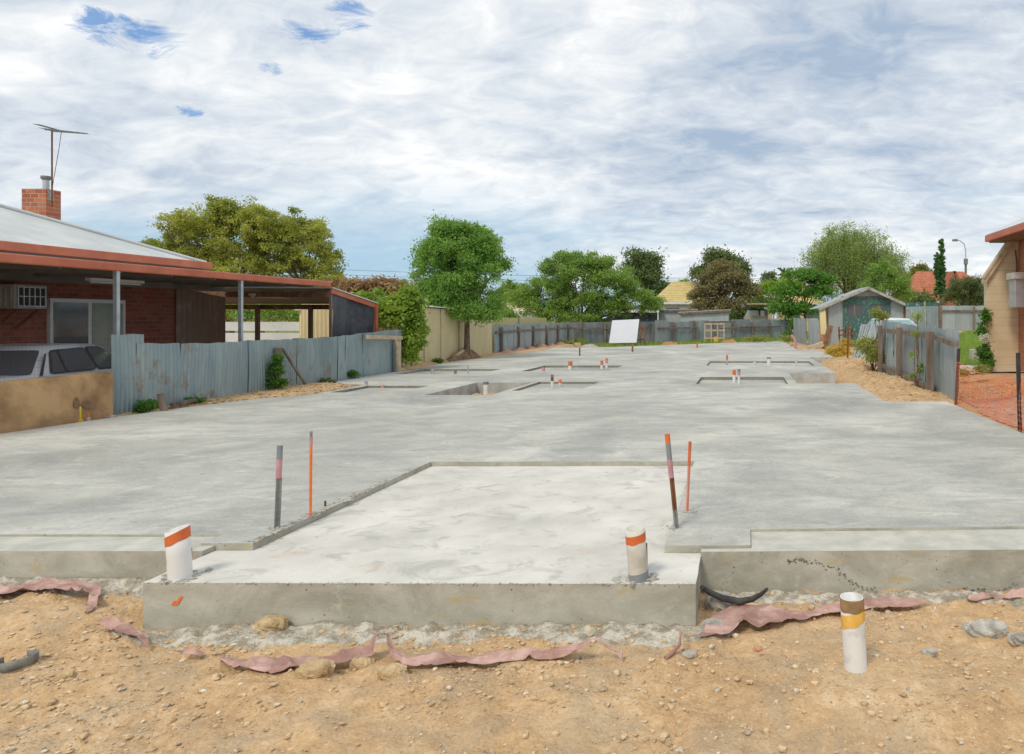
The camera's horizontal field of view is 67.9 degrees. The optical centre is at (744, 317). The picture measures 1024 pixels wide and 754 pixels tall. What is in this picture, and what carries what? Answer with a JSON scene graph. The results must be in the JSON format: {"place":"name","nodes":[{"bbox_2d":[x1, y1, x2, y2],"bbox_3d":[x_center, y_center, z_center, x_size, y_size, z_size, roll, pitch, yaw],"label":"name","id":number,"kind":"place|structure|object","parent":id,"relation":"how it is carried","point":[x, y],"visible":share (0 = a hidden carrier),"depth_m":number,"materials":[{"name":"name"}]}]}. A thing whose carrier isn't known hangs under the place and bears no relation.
{"place":"outdoors","nodes":[
{"label":"outdoors","id":0,"kind":"place"},
{"bbox_2d":[158,381,355,408],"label":"loose soil","id":1,"kind":"structure","parent":0,"point":[270,392],"depth_m":13.30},
{"bbox_2d":[0,318,1023,753],"bbox_3d":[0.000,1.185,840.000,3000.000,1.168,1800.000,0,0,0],"label":"ground","id":2,"kind":"structure","parent":0,"point":[538,722],"depth_m":3.21,"materials":[{"name":"soil"}]},
{"bbox_2d":[0,649,38,672],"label":"pipe","id":3,"kind":"object","parent":2,"relation":"on","point":[30,659],"visible":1,"depth_m":3.46,"materials":[{"name":"grey plastic"}]},
{"bbox_2d":[0,576,100,612],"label":"plastic sheet","id":4,"kind":"object","parent":2,"relation":"on","point":[91,589],"visible":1,"depth_m":4.18,"materials":[{"name":"plastic"}]},
{"bbox_2d":[0,343,110,380],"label":"parked car","id":5,"kind":"object","parent":2,"relation":"on","point":[63,356],"visible":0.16,"depth_m":10.60,"materials":[{"name":"silver metal"}]},
{"bbox_2d":[0,371,112,433],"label":"retaining wall","id":6,"kind":"structure","parent":2,"relation":"on","point":[31,403],"depth_m":9.55,"materials":[{"name":"concrete"}]},
{"bbox_2d":[0,320,110,379],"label":"wire mesh","id":7,"kind":"object","parent":6,"relation":"on","point":[94,332],"visible":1,"depth_m":9.63,"materials":[{"name":"metal"}]},
{"bbox_2d":[0,576,151,598],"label":"concrete spill","id":8,"kind":"object","parent":2,"relation":"on","point":[133,585],"visible":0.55,"depth_m":4.27,"materials":[{"name":"concrete"}]},
{"bbox_2d":[0,175,211,351],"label":"brick house","id":9,"kind":"structure","parent":2,"relation":"on","point":[35,225],"depth_m":13.27,"materials":[{"name":"brick"}]},
{"bbox_2d":[35,124,87,206],"bbox_3d":[-13.345,-2.974,13.950,0.839,1.569,0.500,0,0,0],"label":"tv antenna","id":10,"kind":"object","parent":9,"relation":"attached to","point":[52,130],"visible":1,"depth_m":13.94,"materials":[{"name":"metal"}]},
{"bbox_2d":[47,298,124,351],"bbox_3d":[-12.266,0.690,13.260,0.068,2.080,1.520,0,0,0],"label":"sliding door","id":11,"kind":"structure","parent":9,"relation":"in","point":[69,313],"depth_m":13.12,"materials":[{"name":"white paint"}]},
{"bbox_2d":[98,617,148,648],"bbox_3d":[-3.289,1.667,3.792,0.575,0.060,0.070,0,0,27],"label":"plastic sheet","id":12,"kind":"object","parent":2,"relation":"on","point":[116,624],"visible":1,"depth_m":3.83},
{"bbox_2d":[132,397,158,413],"bbox_3d":[-9.207,1.360,10.902,0.507,0.286,0.399,0,0,0],"label":"weed","id":13,"kind":"object","parent":2,"relation":"on","point":[144,406],"visible":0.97,"depth_m":10.84,"materials":[{"name":"green plant"}]},
{"bbox_2d":[0,252,330,341],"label":"carport","id":14,"kind":"object","parent":2,"relation":"on","point":[27,268],"visible":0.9,"depth_m":12.20,"materials":[{"name":"red paint"}]},
{"bbox_2d":[85,278,143,284],"bbox_3d":[-11.400,-0.714,12.864,0.100,0.204,1.095,0,0,0],"label":"strip light","id":15,"kind":"object","parent":14,"relation":"hanging from","point":[110,281],"visible":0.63,"depth_m":12.71,"materials":[{"name":"white paint"}]},
{"bbox_2d":[139,194,285,332],"bbox_3d":[-27.036,-2.297,35.892,7.545,8.253,4.666,0,0,0],"label":"broad tree","id":16,"kind":"object","parent":2,"relation":"on","point":[219,252],"visible":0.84,"depth_m":35.20,"materials":[{"name":"green plant"}]},
{"bbox_2d":[218,657,238,672],"bbox_3d":[-2.525,1.709,3.479,0.103,0.068,0.090,0,0,0],"label":"clod","id":17,"kind":"object","parent":2,"relation":"on","point":[224,667],"visible":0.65,"depth_m":3.45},
{"bbox_2d":[111,330,400,414],"bbox_3d":[-9.298,0.987,14.880,0.353,1.486,8.840,0,0,0],"label":"corrugated fence","id":18,"kind":"object","parent":2,"relation":"on","point":[140,369],"visible":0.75,"depth_m":12.85,"materials":[{"name":"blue metal"}]},
{"bbox_2d":[265,351,291,388],"bbox_3d":[-9.181,1.070,13.911,0.544,0.835,0.378,0,0,0],"label":"ivy","id":19,"kind":"object","parent":18,"relation":"attached to","point":[276,368],"visible":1,"depth_m":13.85,"materials":[{"name":"green plant"}]},
{"bbox_2d":[225,320,298,341],"bbox_3d":[-19.125,0.900,27.060,4.650,1.660,0.120,0,0,0],"label":"white fence","id":20,"kind":"object","parent":2,"relation":"on","point":[266,326],"visible":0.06,"depth_m":27.00,"materials":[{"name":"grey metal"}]},
{"bbox_2d":[225,304,299,331],"bbox_3d":[-22.366,0.205,32.975,6.722,3.250,3.598,0,0,0],"label":"tree","id":21,"kind":"object","parent":2,"relation":"on","point":[289,315],"visible":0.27,"depth_m":32.23,"materials":[{"name":"green plant"}]},
{"bbox_2d":[176,287,378,351],"bbox_3d":[-12.305,0.500,17.075,5.190,2.460,3.550,0,0,0],"label":"lean to","id":22,"kind":"object","parent":2,"relation":"on","point":[200,316],"visible":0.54,"depth_m":16.77,"materials":[{"name":"brown metal"}]},
{"bbox_2d":[236,204,349,321],"bbox_3d":[-23.230,-2.024,36.878,5.614,7.708,3.931,0,0,0],"label":"broad tree","id":23,"kind":"object","parent":2,"relation":"on","point":[292,247],"visible":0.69,"depth_m":36.37,"materials":[{"name":"green plant"}]},
{"bbox_2d":[295,658,335,677],"bbox_3d":[-2.040,1.672,3.376,0.170,0.086,0.105,0,0,0],"label":"clod","id":24,"kind":"object","parent":2,"relation":"on","point":[318,668],"visible":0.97,"depth_m":3.35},
{"bbox_2d":[349,655,375,669],"bbox_3d":[-1.887,1.707,3.503,0.121,0.075,0.095,0,0,0],"label":"clod","id":25,"kind":"object","parent":2,"relation":"on","point":[361,663],"visible":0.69,"depth_m":3.47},
{"bbox_2d":[366,335,402,371],"bbox_3d":[-9.203,1.020,18.075,0.165,1.221,1.754,0,0,0],"label":"fence post","id":26,"kind":"object","parent":2,"relation":"on","point":[397,339],"visible":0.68,"depth_m":18.78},
{"bbox_2d":[350,277,434,366],"bbox_3d":[-9.935,0.171,19.904,2.713,2.602,1.620,0,0,19],"label":"green creeper","id":27,"kind":"object","parent":2,"relation":"on","point":[404,309],"visible":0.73,"depth_m":19.41,"materials":[{"name":"green plant"}]},
{"bbox_2d":[323,273,423,304],"bbox_3d":[-11.024,-0.693,20.869,2.972,1.308,2.104,0,0,-20],"label":"dead vine","id":28,"kind":"object","parent":27,"relation":"on","point":[346,284],"visible":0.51,"depth_m":20.77,"materials":[{"name":"brown plant"}]},
{"bbox_2d":[377,663,407,679],"bbox_3d":[-1.694,1.702,3.406,0.143,0.074,0.101,0,0,0],"label":"clod","id":29,"kind":"object","parent":2,"relation":"on","point":[389,671],"visible":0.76,"depth_m":3.38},
{"bbox_2d":[301,304,491,365],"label":"metal fence","id":30,"kind":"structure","parent":2,"relation":"on","point":[445,338],"depth_m":23.50,"materials":[{"name":"metal"}]},
{"bbox_2d":[220,633,622,672],"bbox_3d":[-1.585,1.639,3.508,1.970,0.112,0.217,0,0,-4],"label":"plastic sheet","id":31,"kind":"object","parent":2,"relation":"on","point":[269,664],"visible":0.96,"depth_m":3.49,"materials":[{"name":"plastic"}]},
{"bbox_2d":[110,620,734,649],"bbox_3d":[-1.775,1.722,3.787,3.450,0.112,0.306,0,0,0],"label":"concrete spill","id":32,"kind":"object","parent":2,"relation":"on","point":[610,632],"visible":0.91,"depth_m":3.80,"materials":[{"name":"concrete"}]},
{"bbox_2d":[255,614,288,631],"bbox_3d":[-2.591,1.682,3.890,0.166,0.091,0.112,0,0,0],"label":"clod","id":33,"kind":"object","parent":32,"relation":"on","point":[267,623],"visible":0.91,"depth_m":3.85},
{"bbox_2d":[404,209,518,354],"bbox_3d":[-10.093,-1.025,24.800,3.935,5.510,3.219,0,0,0],"label":"ash tree","id":34,"kind":"object","parent":2,"relation":"on","point":[458,253],"visible":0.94,"depth_m":24.39,"materials":[{"name":"green plant"}]},
{"bbox_2d":[447,347,480,361],"bbox_3d":[-9.849,1.414,25.000,0.698,0.774,2.996,0,0,0],"label":"earth pile","id":35,"kind":"object","parent":2,"relation":"on","point":[464,355],"visible":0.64,"depth_m":24.65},
{"bbox_2d":[494,278,524,298],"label":"skyline tree","id":36,"kind":"object","parent":2,"relation":"on","point":[510,284],"visible":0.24,"depth_m":93.81,"materials":[{"name":"green plant"}]},
{"bbox_2d":[0,341,1023,630],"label":"house slab","id":37,"kind":"structure","parent":2,"relation":"on","point":[808,471],"depth_m":5.84,"materials":[{"name":"concrete"}]},
{"bbox_2d":[164,524,192,581],"bbox_3d":[-3.206,1.377,4.023,0.138,0.395,0.118,0,0,0],"label":"pvc pipe","id":38,"kind":"object","parent":37,"relation":"on","point":[178,550],"visible":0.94,"depth_m":3.98,"materials":[{"name":"plastic"}]},
{"bbox_2d":[274,445,282,527],"bbox_3d":[-3.177,1.160,4.831,0.038,0.580,0.062,0,0,30],"label":"star picket","id":39,"kind":"object","parent":37,"relation":"on","point":[278,494],"visible":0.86,"depth_m":4.82,"materials":[{"name":"grey metal"}]},
{"bbox_2d":[309,431,312,515],"bbox_3d":[-3.136,1.135,5.129,0.024,0.629,0.022,0,0,0],"label":"marker rod","id":40,"kind":"object","parent":37,"relation":"on","point":[310,469],"visible":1,"depth_m":5.12,"materials":[{"name":"orange paint"}]},
{"bbox_2d":[148,469,696,586],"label":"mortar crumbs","id":41,"kind":"object","parent":37,"relation":"on","point":[652,577],"visible":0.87,"depth_m":4.06,"materials":[{"name":"concrete"}]},
{"bbox_2d":[625,524,648,582],"bbox_3d":[-0.603,1.377,3.998,0.140,0.396,0.114,0,0,0],"label":"pvc pipe","id":42,"kind":"object","parent":37,"relation":"on","point":[635,536],"visible":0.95,"depth_m":3.95,"materials":[{"name":"plastic"}]},
{"bbox_2d":[665,433,678,527],"bbox_3d":[-0.491,1.116,4.810,0.100,0.668,0.034,0,0,-18],"label":"star picket","id":43,"kind":"object","parent":37,"relation":"on","point":[671,475],"visible":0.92,"depth_m":4.80,"materials":[{"name":"grey metal"}]},
{"bbox_2d":[686,441,691,510],"bbox_3d":[-0.413,1.180,5.226,0.050,0.540,0.024,0,0,26],"label":"marker stake","id":44,"kind":"object","parent":37,"relation":"on","point":[688,474],"visible":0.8,"depth_m":5.22,"materials":[{"name":"orange paint"}]},
{"bbox_2d":[492,318,545,350],"bbox_3d":[-10.557,0.757,33.200,0.115,1.546,9.600,0,0,0],"label":"yellow fence","id":45,"kind":"object","parent":2,"relation":"on","point":[513,321],"visible":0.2,"depth_m":32.80,"materials":[{"name":"metal"}]},
{"bbox_2d":[494,322,572,352],"bbox_3d":[-9.939,0.982,34.755,0.166,1.538,12.890,0,0,0],"label":"corrugated fence","id":46,"kind":"object","parent":2,"relation":"on","point":[512,337],"visible":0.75,"depth_m":32.93,"materials":[{"name":"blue metal"}]},
{"bbox_2d":[501,248,666,328],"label":"garden tree","id":47,"kind":"object","parent":2,"relation":"on","point":[562,301],"visible":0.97,"depth_m":43.23,"materials":[{"name":"green plant"}]},
{"bbox_2d":[609,319,638,342],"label":"sign board","id":48,"kind":"object","parent":2,"relation":"on","point":[624,331],"visible":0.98,"depth_m":40.79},
{"bbox_2d":[606,306,660,321],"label":"garden building","id":49,"kind":"structure","parent":2,"relation":"on","point":[650,317],"depth_m":52.40,"materials":[{"name":"grey metal"}]},
{"bbox_2d":[619,246,671,296],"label":"gum tree","id":50,"kind":"object","parent":2,"relation":"on","point":[648,271],"visible":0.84,"depth_m":78.97,"materials":[{"name":"green plant"}]},
{"bbox_2d":[659,309,699,337],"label":"shed","id":51,"kind":"structure","parent":2,"relation":"on","point":[671,315],"depth_m":55.00,"materials":[{"name":"metal"}]},
{"bbox_2d":[657,282,704,319],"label":"house","id":52,"kind":"structure","parent":2,"relation":"on","point":[674,293],"depth_m":63.40,"materials":[{"name":"yellow"}]},
{"bbox_2d":[573,319,791,343],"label":"corrugated fence","id":53,"kind":"object","parent":2,"relation":"on","point":[656,330],"visible":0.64,"depth_m":45.40,"materials":[{"name":"metal"}]},
{"bbox_2d":[678,309,730,330],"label":"shed","id":54,"kind":"structure","parent":2,"relation":"on","point":[712,315],"depth_m":52.00,"materials":[{"name":"metal"}]},
{"bbox_2d":[704,323,724,340],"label":"pallet","id":55,"kind":"object","parent":2,"relation":"on","point":[717,330],"visible":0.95,"depth_m":44.58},
{"bbox_2d":[704,591,733,610],"bbox_3d":[-0.148,1.686,4.204,0.176,0.114,0.144,0,0,0],"label":"concrete lump","id":56,"kind":"object","parent":2,"relation":"on","point":[712,603],"visible":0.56,"depth_m":4.15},
{"bbox_2d":[687,244,755,309],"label":"gum tree","id":57,"kind":"object","parent":2,"relation":"on","point":[709,255],"visible":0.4,"depth_m":65.20,"materials":[{"name":"green plant"}]},
{"bbox_2d":[685,257,764,314],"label":"bronze tree","id":58,"kind":"object","parent":2,"relation":"on","point":[720,272],"visible":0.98,"depth_m":55.16,"materials":[{"name":"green plant"}]},
{"bbox_2d":[729,305,756,320],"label":"skyline tree","id":59,"kind":"object","parent":2,"relation":"on","point":[736,315],"visible":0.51,"depth_m":93.96,"materials":[{"name":"green plant"}]},
{"bbox_2d":[743,309,767,318],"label":"parked van","id":60,"kind":"object","parent":2,"relation":"on","point":[756,312],"visible":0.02,"depth_m":64.21,"materials":[{"name":"paint"}]},
{"bbox_2d":[744,303,773,321],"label":"carport","id":61,"kind":"object","parent":2,"relation":"on","point":[754,318],"visible":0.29,"depth_m":61.00,"materials":[{"name":"metal"}]},
{"bbox_2d":[742,296,776,308],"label":"skyline tree","id":62,"kind":"object","parent":2,"relation":"on","point":[758,301],"visible":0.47,"depth_m":94.00,"materials":[{"name":"green plant"}]},
{"bbox_2d":[743,333,796,343],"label":"weed","id":63,"kind":"object","parent":2,"relation":"on","point":[760,338],"visible":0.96,"depth_m":41.83,"materials":[{"name":"green plant"}]},
{"bbox_2d":[738,277,805,302],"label":"hedge","id":64,"kind":"object","parent":2,"relation":"on","point":[766,292],"visible":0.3,"depth_m":61.23,"materials":[{"name":"green plant"}]},
{"bbox_2d":[776,288,822,331],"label":"house","id":65,"kind":"structure","parent":2,"relation":"on","point":[816,316],"depth_m":68.40,"materials":[{"name":"beige paint"}]},
{"bbox_2d":[764,264,843,335],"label":"tree","id":66,"kind":"object","parent":2,"relation":"on","point":[789,307],"visible":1,"depth_m":48.96,"materials":[{"name":"green plant"}]},
{"bbox_2d":[793,318,832,348],"bbox_3d":[3.768,0.845,40.467,0.562,1.682,11.118,0,0,-4],"label":"leaning fence","id":67,"kind":"object","parent":2,"relation":"on","point":[799,328],"visible":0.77,"depth_m":39.62,"materials":[{"name":"grey metal"}]},
{"bbox_2d":[699,596,931,636],"bbox_3d":[0.395,1.670,4.110,1.413,0.054,0.322,0,0,-16],"label":"plastic sheet","id":68,"kind":"object","parent":2,"relation":"on","point":[731,617],"visible":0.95,"depth_m":4.03,"materials":[{"name":"plastic"}]},
{"bbox_2d":[700,585,767,604],"bbox_3d":[-0.064,1.594,4.097,0.398,0.152,0.104,0,0,-9],"label":"hose piece","id":69,"kind":"object","parent":68,"relation":"on","point":[728,599],"visible":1,"depth_m":4.11,"materials":[{"name":"black rubber"}]},
{"bbox_2d":[835,349,853,357],"bbox_3d":[3.767,1.461,28.000,1.496,0.651,1.797,0,0,0],"label":"sand heap","id":70,"kind":"object","parent":2,"relation":"on","point":[851,350],"visible":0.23,"depth_m":27.49,"materials":[{"name":"sand"}]},
{"bbox_2d":[823,337,853,357],"bbox_3d":[3.725,1.198,27.912,1.502,1.019,1.987,0,0,0],"label":"straw heap","id":71,"kind":"object","parent":70,"relation":"on","point":[834,350],"visible":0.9,"depth_m":27.68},
{"bbox_2d":[840,592,866,673],"bbox_3d":[0.525,1.550,3.398,0.137,0.430,0.116,0,0,0],"label":"pvc pipe","id":72,"kind":"object","parent":2,"relation":"on","point":[852,612],"visible":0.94,"depth_m":3.35,"materials":[{"name":"plastic"}]},
{"bbox_2d":[794,220,914,317],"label":"willow tree","id":73,"kind":"object","parent":2,"relation":"on","point":[846,247],"visible":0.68,"depth_m":51.27,"materials":[{"name":"green plant"}]},
{"bbox_2d":[809,286,905,347],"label":"old shed","id":74,"kind":"structure","parent":2,"relation":"on","point":[851,308],"depth_m":35.95,"materials":[{"name":"metal"}]},
{"bbox_2d":[819,308,826,334],"bbox_3d":[3.955,0.154,35.600,0.335,1.362,0.438,0,0,0],"label":"door leaf","id":75,"kind":"object","parent":74,"relation":"attached to","point":[823,326],"visible":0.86,"depth_m":35.57,"materials":[{"name":"yellow paint"}]},
{"bbox_2d":[843,298,865,346],"bbox_3d":[5.590,0.315,35.945,1.180,2.630,0.050,0,0,0],"label":"door","id":76,"kind":"structure","parent":74,"relation":"in","point":[854,309],"depth_m":35.92,"materials":[{"name":"green paint"}]},
{"bbox_2d":[867,298,889,322],"bbox_3d":[6.810,0.315,35.945,1.180,2.630,0.050,0,0,0],"label":"door","id":77,"kind":"structure","parent":74,"relation":"in","point":[884,303],"depth_m":35.92,"materials":[{"name":"green paint"}]},
{"bbox_2d":[701,589,1023,606],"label":"concrete spill","id":78,"kind":"object","parent":2,"relation":"on","point":[946,596],"visible":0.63,"depth_m":4.30,"materials":[{"name":"concrete"}]},
{"bbox_2d":[967,588,1023,600],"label":"plastic sheet","id":79,"kind":"object","parent":78,"relation":"on","point":[1013,593],"visible":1,"depth_m":4.27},
{"bbox_2d":[852,324,878,357],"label":"iron sheets","id":80,"kind":"object","parent":2,"relation":"on","point":[865,329],"visible":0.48,"depth_m":22.90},
{"bbox_2d":[851,333,884,371],"bbox_3d":[3.594,1.015,20.337,0.887,1.148,1.659,0,0,-13],"label":"shrub","id":81,"kind":"object","parent":2,"relation":"on","point":[867,346],"visible":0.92,"depth_m":20.13,"materials":[{"name":"green plant"}]},
{"bbox_2d":[868,305,890,336],"bbox_3d":[3.956,0.260,20.607,0.713,1.249,0.788,0,0,35],"label":"shrub","id":82,"kind":"object","parent":2,"relation":"on","point":[878,314],"visible":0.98,"depth_m":20.51,"materials":[{"name":"green plant"}]},
{"bbox_2d":[856,257,920,301],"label":"tree","id":83,"kind":"object","parent":2,"relation":"on","point":[888,271],"visible":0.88,"depth_m":46.64,"materials":[{"name":"green plant"}]},
{"bbox_2d":[877,320,959,400],"bbox_3d":[3.829,0.947,16.647,0.269,1.767,7.502,0,0,0],"label":"corrugated fence","id":84,"kind":"object","parent":2,"relation":"on","point":[940,346],"visible":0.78,"depth_m":15.45,"materials":[{"name":"grey metal"}]},
{"bbox_2d":[903,311,924,386],"bbox_3d":[3.869,0.685,15.638,0.529,1.794,0.543,0,0,-44],"label":"creeper","id":85,"kind":"object","parent":84,"relation":"attached to","point":[920,369],"visible":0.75,"depth_m":15.63,"materials":[{"name":"green plant"}]},
{"bbox_2d":[907,260,933,278],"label":"wattle tree","id":86,"kind":"object","parent":2,"relation":"on","point":[919,267],"visible":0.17,"depth_m":79.40,"materials":[{"name":"green plant"}]},
{"bbox_2d":[900,287,942,314],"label":"skyline tree","id":87,"kind":"object","parent":2,"relation":"on","point":[922,296],"visible":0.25,"depth_m":58.63,"materials":[{"name":"green plant"}]},
{"bbox_2d":[906,301,940,327],"bbox_3d":[8.327,0.381,32.970,1.620,2.298,0.180,0,0,0],"label":"tall fence","id":88,"kind":"object","parent":2,"relation":"on","point":[930,312],"visible":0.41,"depth_m":33.02,"materials":[{"name":"metal"}]},
{"bbox_2d":[903,271,967,316],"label":"house","id":89,"kind":"structure","parent":2,"relation":"on","point":[925,280],"depth_m":71.41,"materials":[{"name":"orange brick"}]},
{"bbox_2d":[932,238,946,305],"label":"cypress tree","id":90,"kind":"object","parent":2,"relation":"on","point":[939,272],"visible":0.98,"depth_m":61.79,"materials":[{"name":"green plant"}]},
{"bbox_2d":[941,271,959,305],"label":"roof gable","id":91,"kind":"structure","parent":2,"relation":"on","point":[950,275],"depth_m":66.34,"materials":[{"name":"orange tile"}]},
{"bbox_2d":[954,348,959,404],"bbox_3d":[3.750,1.135,12.500,0.105,1.192,0.045,0,0,0],"label":"star picket","id":92,"kind":"object","parent":2,"relation":"on","point":[957,369],"visible":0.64,"depth_m":12.48,"materials":[{"name":"black metal"}]},
{"bbox_2d":[938,274,983,305],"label":"olive tree","id":93,"kind":"object","parent":2,"relation":"on","point":[971,284],"visible":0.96,"depth_m":54.66,"materials":[{"name":"green plant"}]},
{"bbox_2d":[941,305,983,330],"bbox_3d":[12.729,0.011,38.455,4.240,1.376,0.120,0,0,0],"label":"grey fence","id":94,"kind":"object","parent":2,"relation":"on","point":[959,318],"visible":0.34,"depth_m":38.50,"materials":[{"name":"metal"}]},
{"bbox_2d":[959,329,983,364],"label":"grass","id":95,"kind":"structure","parent":2,"relation":"on","point":[969,336],"depth_m":28.45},
{"bbox_2d":[960,363,990,377],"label":"dry leaves","id":96,"kind":"object","parent":2,"relation":"on","point":[980,368],"visible":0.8,"depth_m":16.06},
{"bbox_2d":[973,307,995,370],"bbox_3d":[6.187,0.573,18.189,0.624,1.731,0.910,0,0,0],"label":"creeper","id":97,"kind":"object","parent":2,"relation":"on","point":[984,354],"visible":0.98,"depth_m":18.17,"materials":[{"name":"green plant"}]},
{"bbox_2d":[961,619,1008,638],"bbox_3d":[1.314,1.705,3.860,0.263,0.102,0.134,0,0,0],"label":"concrete lump","id":98,"kind":"object","parent":2,"relation":"on","point":[994,629],"visible":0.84,"depth_m":3.83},
{"bbox_2d":[961,393,1023,429],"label":"gravel drive","id":99,"kind":"structure","parent":2,"relation":"on","point":[1012,420],"depth_m":11.95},
{"bbox_2d":[959,382,1023,427],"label":"gravel","id":100,"kind":"structure","parent":99,"relation":"on","point":[996,400],"depth_m":13.16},
{"bbox_2d":[959,375,1023,404],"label":"barrier mesh","id":101,"kind":"object","parent":99,"relation":"on","point":[987,386],"visible":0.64,"depth_m":12.89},
{"bbox_2d":[981,217,1023,371],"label":"cream house","id":102,"kind":"structure","parent":2,"relation":"on","point":[1002,277],"depth_m":18.50,"materials":[{"name":"beige brick"}]},
{"bbox_2d":[1007,632,1023,646],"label":"concrete lump","id":103,"kind":"object","parent":2,"relation":"on","point":[1015,639],"visible":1,"depth_m":3.72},
{"bbox_2d":[1016,353,1021,432],"bbox_3d":[3.705,1.100,9.560,0.075,1.261,0.045,0,0,0],"label":"star picket","id":104,"kind":"object","parent":2,"relation":"on","point":[1018,376],"visible":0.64,"depth_m":9.54,"materials":[{"name":"black metal"}]},
{"bbox_2d":[955,362,1023,431],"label":"barrier mesh","id":105,"kind":"object","parent":104,"relation":"attached to","point":[1000,382],"visible":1,"depth_m":10.62,"materials":[{"name":"plastic"}]},
{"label":"lawn","id":106,"kind":"structure","parent":2,"relation":"on","visible":0},
{"bbox_2d":[867,318,916,325],"bbox_3d":[5.918,0.685,28.201,1.744,1.390,4.422,0,0,-5],"label":"parked car","id":107,"kind":"object","parent":106,"relation":"on","point":[903,321],"visible":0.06,"depth_m":27.85,"materials":[{"name":"white paint"}]},
{"bbox_2d":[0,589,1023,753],"bbox_3d":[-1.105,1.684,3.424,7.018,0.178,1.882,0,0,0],"label":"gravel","id":108,"kind":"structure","parent":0,"point":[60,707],"depth_m":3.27,"materials":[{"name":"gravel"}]},
{"bbox_2d":[0,0,1023,317],"label":"sky","id":109,"kind":"structure","parent":0,"point":[752,127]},
{"bbox_2d":[573,336,807,346],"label":"grass","id":110,"kind":"structure","parent":0,"point":[601,344],"depth_m":42.87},
{"bbox_2d":[821,356,967,406],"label":"loose soil","id":111,"kind":"structure","parent":0,"point":[895,387],"depth_m":16.23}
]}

